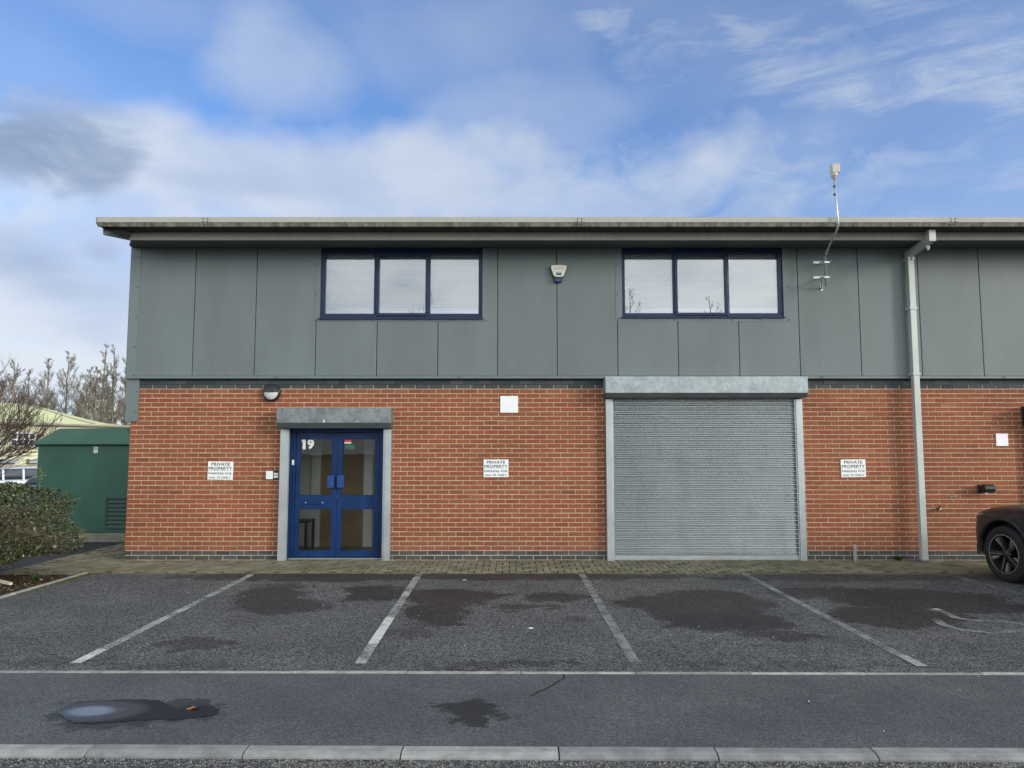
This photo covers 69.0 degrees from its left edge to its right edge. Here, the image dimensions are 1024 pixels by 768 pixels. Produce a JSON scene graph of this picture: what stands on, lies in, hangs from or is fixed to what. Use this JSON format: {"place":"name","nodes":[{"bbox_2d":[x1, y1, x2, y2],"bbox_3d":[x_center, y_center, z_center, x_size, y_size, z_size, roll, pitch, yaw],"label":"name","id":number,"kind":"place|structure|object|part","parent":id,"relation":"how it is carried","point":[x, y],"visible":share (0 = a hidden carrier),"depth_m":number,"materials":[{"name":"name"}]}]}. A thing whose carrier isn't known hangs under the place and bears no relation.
{"place":"outdoors","nodes":[
{"label":"outdoors","id":0,"kind":"place"},
{"bbox_2d":[0,494,124,571],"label":"yard","id":1,"kind":"structure","parent":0,"point":[90,546],"depth_m":12.45,"materials":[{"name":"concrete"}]},
{"bbox_2d":[0,466,36,489],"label":"van","id":2,"kind":"object","parent":1,"relation":"on","point":[22,474],"visible":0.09,"depth_m":44.08,"materials":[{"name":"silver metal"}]},
{"bbox_2d":[0,359,43,405],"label":"bare tree","id":3,"kind":"object","parent":1,"relation":"on","point":[13,383],"visible":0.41,"depth_m":66.30,"materials":[{"name":"plant"}]},
{"bbox_2d":[24,476,36,488],"bbox_3d":[-23.372,5.525,39.653,4.578,1.622,1.892,1,-5,-12],"label":"parked car","id":4,"kind":"object","parent":1,"relation":"on","point":[32,481],"visible":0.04,"depth_m":38.60,"materials":[{"name":"blue paint"}]},
{"bbox_2d":[0,356,70,474],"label":"bare tree","id":5,"kind":"object","parent":1,"relation":"on","point":[15,447],"visible":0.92,"depth_m":16.27,"materials":[{"name":"brown plant"}]},
{"bbox_2d":[31,357,73,413],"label":"bare tree","id":6,"kind":"object","parent":1,"relation":"on","point":[43,385],"visible":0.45,"depth_m":68.04,"materials":[{"name":"plant"}]},
{"bbox_2d":[31,428,129,541],"bbox_3d":[-8.283,2.099,15.696,2.026,2.278,2.780,0,-5,0],"label":"electricity kiosk","id":7,"kind":"object","parent":1,"relation":"on","point":[89,466],"visible":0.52,"depth_m":14.42,"materials":[{"name":"metal"}]},
{"bbox_2d":[80,343,115,422],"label":"bare tree","id":8,"kind":"object","parent":1,"relation":"on","point":[100,406],"visible":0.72,"depth_m":66.33,"materials":[{"name":"plant"}]},
{"bbox_2d":[98,344,125,424],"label":"bare tree","id":9,"kind":"object","parent":1,"relation":"on","point":[112,419],"visible":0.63,"depth_m":68.20,"materials":[{"name":"brown plant"}]},
{"bbox_2d":[115,358,130,425],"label":"bare tree","id":10,"kind":"object","parent":1,"relation":"on","point":[124,383],"visible":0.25,"depth_m":68.75,"materials":[{"name":"brown plant"}]},
{"bbox_2d":[0,543,993,574],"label":"block paving","id":11,"kind":"structure","parent":0,"point":[108,559],"depth_m":11.20,"materials":[{"name":"grey concrete"}]},
{"bbox_2d":[853,544,856,560],"bbox_3d":[5.439,2.675,11.820,0.060,0.258,0.060,-5,-7,45],"label":"pipe stub","id":12,"kind":"object","parent":11,"relation":"on","point":[854,553],"visible":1,"depth_m":11.80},
{"bbox_2d":[894,555,902,560],"bbox_3d":[6.129,2.751,11.816,0.160,0.095,0.126,3,-6,-33],"label":"weed","id":13,"kind":"object","parent":11,"relation":"on","point":[897,558],"visible":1,"depth_m":11.79,"materials":[{"name":"green plant"}]},
{"bbox_2d":[0,574,1023,672],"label":"parking area","id":14,"kind":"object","parent":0,"point":[663,622],"visible":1,"depth_m":7.53,"materials":[{"name":"asphalt"}]},
{"bbox_2d":[4,573,97,597],"bbox_3d":[-5.944,2.599,9.613,0.175,0.010,1.948,0,-5,0],"label":"moss","id":15,"kind":"object","parent":14,"relation":"on","point":[78,577],"visible":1,"depth_m":10.00,"materials":[{"name":"green plant"}]},
{"bbox_2d":[72,649,106,662],"bbox_3d":[-3.583,2.305,6.321,0.099,0.001,0.442,0,-5,0],"label":"parking line","id":16,"kind":"object","parent":14,"relation":"on","point":[85,658],"visible":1,"depth_m":6.30,"materials":[{"name":"grey paint"}]},
{"bbox_2d":[143,617,167,626],"bbox_3d":[-3.603,2.414,7.549,0.099,0.001,0.442,0,-5,0],"label":"parking line","id":17,"kind":"object","parent":14,"relation":"on","point":[159,621],"visible":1,"depth_m":7.58,"materials":[{"name":"grey paint"}]},
{"bbox_2d":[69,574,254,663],"bbox_3d":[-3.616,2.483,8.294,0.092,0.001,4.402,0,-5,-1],"label":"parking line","id":18,"kind":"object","parent":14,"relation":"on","point":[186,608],"visible":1,"depth_m":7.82,"materials":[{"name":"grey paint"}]},
{"bbox_2d":[368,617,394,643],"bbox_3d":[-1.262,2.386,7.242,0.094,0.001,1.057,0,-5,-1],"label":"parking line","id":19,"kind":"object","parent":14,"relation":"on","point":[376,638],"visible":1,"depth_m":7.16,"materials":[{"name":"grey paint"}]},
{"bbox_2d":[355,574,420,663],"bbox_3d":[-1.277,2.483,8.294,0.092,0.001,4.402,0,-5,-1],"label":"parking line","id":20,"kind":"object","parent":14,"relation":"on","point":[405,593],"visible":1,"depth_m":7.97,"materials":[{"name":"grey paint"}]},
{"bbox_2d":[579,574,638,662],"bbox_3d":[0.997,2.486,8.329,0.092,0.001,4.416,0,-5,0],"label":"parking line","id":21,"kind":"object","parent":14,"relation":"on","point":[626,645],"visible":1,"depth_m":7.51,"materials":[{"name":"grey paint"}]},
{"bbox_2d":[742,574,918,666],"bbox_3d":[3.297,2.481,8.273,0.092,0.001,4.529,0,-5,0],"label":"parking line","id":22,"kind":"object","parent":14,"relation":"on","point":[866,637],"visible":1,"depth_m":7.64,"materials":[{"name":"grey paint"}]},
{"bbox_2d":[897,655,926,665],"bbox_3d":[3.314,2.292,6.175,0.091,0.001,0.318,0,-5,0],"label":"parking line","id":23,"kind":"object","parent":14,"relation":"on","point":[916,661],"visible":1,"depth_m":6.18,"materials":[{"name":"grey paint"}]},
{"bbox_2d":[927,609,1023,624],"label":"wheelchair symbol","id":24,"kind":"object","parent":14,"relation":"on","point":[953,616],"visible":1,"depth_m":7.68,"materials":[{"name":"grey paint"}]},
{"bbox_2d":[931,619,1023,633],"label":"wheelchair symbol","id":25,"kind":"object","parent":14,"relation":"on","point":[944,624],"visible":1,"depth_m":7.21,"materials":[{"name":"grey paint"}]},
{"bbox_2d":[945,574,1020,594],"bbox_3d":[6.188,2.536,8.890,0.092,0.001,3.207,0,-5,-2],"label":"parking line","id":26,"kind":"object","parent":14,"relation":"on","point":[980,583],"visible":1,"depth_m":9.90,"materials":[{"name":"grey paint"}]},
{"bbox_2d":[976,504,1023,582],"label":"parked car","id":27,"kind":"object","parent":14,"relation":"on","point":[1000,537],"visible":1,"depth_m":9.95,"materials":[{"name":"black paint"}]},
{"bbox_2d":[0,673,1023,747],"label":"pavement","id":28,"kind":"structure","parent":0,"point":[712,710],"depth_m":5.03,"materials":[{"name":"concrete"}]},
{"bbox_2d":[58,699,218,723],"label":"puddle","id":29,"kind":"object","parent":28,"relation":"on","point":[94,711],"visible":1,"depth_m":4.98,"materials":[{"name":"black liquid"}]},
{"bbox_2d":[531,674,564,695],"bbox_3d":[0.284,2.242,5.547,0.053,0.001,0.592,-3,-6,28],"label":"pavement crack","id":30,"kind":"object","parent":28,"relation":"on","point":[551,685],"visible":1,"depth_m":5.54,"materials":[{"name":"black asphalt"}]},
{"bbox_2d":[0,758,1023,767],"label":"road","id":31,"kind":"structure","parent":0,"point":[221,764],"depth_m":4.22,"materials":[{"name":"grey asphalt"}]},
{"bbox_2d":[0,0,1023,424],"label":"sky","id":32,"kind":"structure","parent":0,"point":[109,108],"materials":[{"name":"blue"}]},
{"bbox_3d":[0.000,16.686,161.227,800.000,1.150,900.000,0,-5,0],"label":"ground","id":33,"kind":"structure","parent":0,"visible":0},
{"bbox_2d":[0,370,7,402],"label":"bare tree","id":34,"kind":"object","parent":33,"relation":"on","point":[1,380],"visible":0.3,"depth_m":72.41,"materials":[{"name":"brown plant"}]},
{"bbox_2d":[5,368,44,405],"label":"bare tree","id":35,"kind":"object","parent":33,"relation":"on","point":[28,378],"visible":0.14,"depth_m":75.28,"materials":[{"name":"plant"}]},
{"bbox_2d":[0,575,71,595],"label":"planting bed","id":36,"kind":"object","parent":33,"relation":"on","point":[19,583],"visible":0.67,"depth_m":9.90,"materials":[{"name":"soil"}]},
{"bbox_2d":[0,579,12,584],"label":"wood offcut","id":37,"kind":"object","parent":36,"relation":"on","point":[6,582],"visible":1,"depth_m":9.57,"materials":[{"name":"beige wood"}]},
{"bbox_2d":[0,572,67,590],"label":"leaf litter","id":38,"kind":"object","parent":36,"relation":"on","point":[23,580],"visible":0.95,"depth_m":9.95,"materials":[{"name":"brown plant"}]},
{"bbox_2d":[29,574,38,579],"bbox_3d":[-6.385,2.585,9.964,0.193,0.080,0.081,0,-5,0],"label":"weed","id":39,"kind":"object","parent":36,"relation":"on","point":[35,577],"visible":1,"depth_m":9.96,"materials":[{"name":"green plant"}]},
{"bbox_2d":[0,466,89,568],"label":"shrub","id":40,"kind":"object","parent":36,"relation":"on","point":[18,536],"visible":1,"depth_m":10.10,"materials":[{"name":"green plant"}]},
{"bbox_2d":[0,572,86,598],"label":"bed edging","id":41,"kind":"object","parent":33,"relation":"on","point":[30,588],"visible":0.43,"depth_m":9.52,"materials":[{"name":"concrete"}]},
{"bbox_2d":[31,351,92,418],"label":"bare tree","id":42,"kind":"object","parent":33,"relation":"on","point":[67,393],"visible":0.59,"depth_m":73.28,"materials":[{"name":"brown plant"}]},
{"bbox_2d":[0,403,129,465],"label":"warehouse","id":43,"kind":"structure","parent":33,"relation":"on","point":[69,421],"depth_m":60.16,"materials":[{"name":"beige metal"}]},
{"bbox_2d":[10,432,35,446],"bbox_3d":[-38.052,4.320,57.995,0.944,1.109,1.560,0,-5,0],"label":"window","id":44,"kind":"structure","parent":43,"relation":"in","point":[15,440],"depth_m":57.87,"materials":[{"name":"white plastic"}]},
{"bbox_2d":[67,367,99,420],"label":"bare tree","id":45,"kind":"object","parent":33,"relation":"on","point":[85,387],"visible":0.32,"depth_m":76.14,"materials":[{"name":"plant"}]},
{"bbox_2d":[0,744,1023,761],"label":"kerb","id":46,"kind":"structure","parent":33,"relation":"on","point":[145,751],"depth_m":4.32,"materials":[{"name":"concrete"}]},
{"bbox_2d":[0,671,1023,674],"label":"edging strip","id":47,"kind":"object","parent":33,"relation":"on","point":[757,673],"visible":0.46,"depth_m":5.85,"materials":[{"name":"concrete"}]},
{"bbox_2d":[96,217,1023,561],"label":"industrial unit","id":48,"kind":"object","parent":33,"relation":"on","point":[710,387],"visible":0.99,"depth_m":12.06,"materials":[{"name":"red brick"}]},
{"bbox_2d":[207,461,233,479],"bbox_3d":[-4.690,1.393,11.985,0.406,0.292,0.013,1,-5,0],"label":"wall sign","id":49,"kind":"object","parent":48,"relation":"attached to","point":[218,470],"visible":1,"depth_m":11.98,"materials":[{"name":"white plastic"}]},
{"bbox_2d":[262,384,280,401],"bbox_3d":[-3.896,0.138,12.049,0.292,0.292,0.112,0,-5,0],"label":"bulkhead light","id":50,"kind":"object","parent":48,"relation":"attached to","point":[271,392],"visible":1,"depth_m":12.02,"materials":[{"name":"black plastic"}]},
{"bbox_2d":[266,471,278,478],"bbox_3d":[-3.845,1.463,11.962,0.200,0.131,0.049,0,-5,0],"label":"intercom","id":51,"kind":"object","parent":48,"relation":"attached to","point":[272,474],"visible":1,"depth_m":11.94,"materials":[{"name":"white plastic"}]},
{"bbox_2d":[299,519,314,549],"bbox_3d":[-3.652,2.615,12.839,0.381,0.539,0.500,0,-5,0],"label":"side table","id":52,"kind":"object","parent":48,"relation":"in","point":[306,521],"visible":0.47,"depth_m":12.75,"materials":[{"name":"black plastic"}]},
{"bbox_3d":[-2.828,1.721,12.048,1.624,2.189,0.135,0,-5,0],"label":"entrance door","id":53,"kind":"part","parent":48,"relation":"part of","materials":[{"name":"blue paint"}]},
{"bbox_3d":[-3.103,1.854,13.636,0.793,2.196,0.043,0,-5,0],"label":"inner door","id":54,"kind":"part","parent":48,"relation":"part of","materials":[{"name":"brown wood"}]},
{"bbox_2d":[314,248,486,321],"bbox_3d":[-1.815,-1.653,12.265,2.818,1.283,0.213,0,-5,0],"label":"window","id":55,"kind":"structure","parent":48,"relation":"in","point":[382,312],"depth_m":12.33,"materials":[{"name":"blue paint"}]},
{"bbox_2d":[483,460,507,476],"bbox_3d":[-0.257,1.358,11.989,0.402,0.284,0.013,0,-5,0],"label":"wall sign","id":56,"kind":"object","parent":48,"relation":"attached to","point":[495,468],"visible":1,"depth_m":11.98,"materials":[{"name":"white plastic"}]},
{"bbox_2d":[500,396,517,412],"bbox_3d":[-0.047,0.331,12.080,0.288,0.272,0.013,0,-5,0],"label":"blank sign","id":57,"kind":"object","parent":48,"relation":"attached to","point":[508,404],"visible":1,"depth_m":12.07,"materials":[{"name":"white plastic"}]},
{"bbox_2d":[549,265,566,282],"bbox_3d":[0.758,-1.799,12.178,0.290,0.287,0.076,0,-5,0],"label":"alarm box","id":58,"kind":"object","parent":48,"relation":"attached to","point":[557,272],"visible":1,"depth_m":12.15,"materials":[{"name":"white plastic"}]},
{"bbox_2d":[615,248,790,321],"bbox_3d":[3.122,-1.655,12.265,2.851,1.279,0.213,0,-5,0],"label":"window","id":59,"kind":"structure","parent":48,"relation":"in","point":[782,312],"depth_m":12.33,"materials":[{"name":"blue paint"}]},
{"bbox_2d":[813,164,839,290],"bbox_3d":[5.020,-2.437,11.745,0.259,1.737,1.076,0,-5,5],"label":"antenna mast","id":60,"kind":"object","parent":48,"relation":"attached to","point":[834,170],"visible":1,"depth_m":11.35,"materials":[{"name":"metal"}]},
{"bbox_2d":[840,459,865,476],"bbox_3d":[5.492,1.358,11.989,0.398,0.284,0.013,-1,-5,0],"label":"wall sign","id":61,"kind":"object","parent":48,"relation":"attached to","point":[854,468],"visible":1,"depth_m":11.98,"materials":[{"name":"white plastic"}]},
{"bbox_2d":[978,484,995,493],"bbox_3d":[7.567,1.677,11.874,0.183,0.158,0.187,0,-5,0],"label":"wall lamp","id":62,"kind":"object","parent":48,"relation":"attached to","point":[986,488],"visible":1,"depth_m":11.81,"materials":[{"name":"black plastic"}]},
{"bbox_2d":[995,434,1007,445],"bbox_3d":[7.911,0.900,12.030,0.194,0.201,0.013,0,-5,0],"label":"blank sign","id":63,"kind":"object","parent":48,"relation":"attached to","point":[1001,439],"visible":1,"depth_m":12.02,"materials":[{"name":"white plastic"}]}
]}

